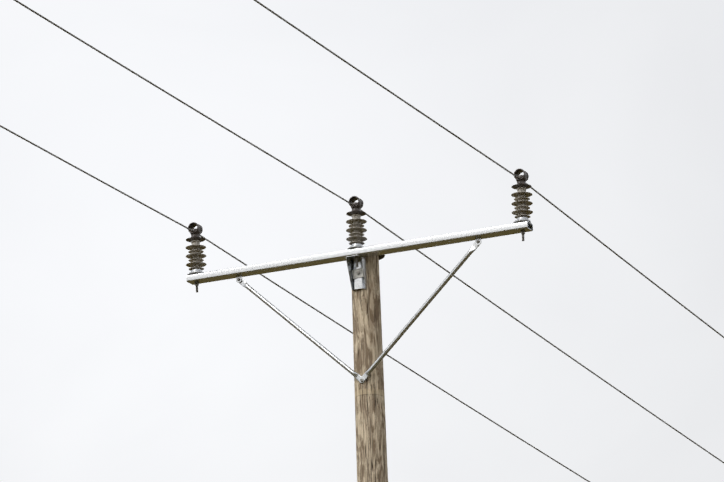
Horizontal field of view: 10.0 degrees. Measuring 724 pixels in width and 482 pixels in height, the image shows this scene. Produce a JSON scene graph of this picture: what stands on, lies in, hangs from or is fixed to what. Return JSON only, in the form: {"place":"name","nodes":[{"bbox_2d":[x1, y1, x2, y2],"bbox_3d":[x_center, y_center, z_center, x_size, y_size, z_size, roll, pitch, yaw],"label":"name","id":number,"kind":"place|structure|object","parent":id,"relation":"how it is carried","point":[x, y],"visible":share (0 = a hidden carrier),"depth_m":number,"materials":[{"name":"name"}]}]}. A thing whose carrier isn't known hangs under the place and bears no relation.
{"place":"outdoors","nodes":[
{"label":"outdoors","id":0,"kind":"place"},
{"bbox_2d":[0,0,723,481],"label":"sky","id":1,"kind":"structure","parent":0,"point":[114,367],"materials":[{"name":"white"}]},
{"label":"ground","id":2,"kind":"structure","parent":0,"visible":0},
{"bbox_2d":[0,0,723,481],"bbox_3d":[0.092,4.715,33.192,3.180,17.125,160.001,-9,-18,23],"label":"utility pole","id":3,"kind":"object","parent":2,"relation":"on","point":[370,354],"visible":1,"depth_m":34.42,"materials":[{"name":"wood"}]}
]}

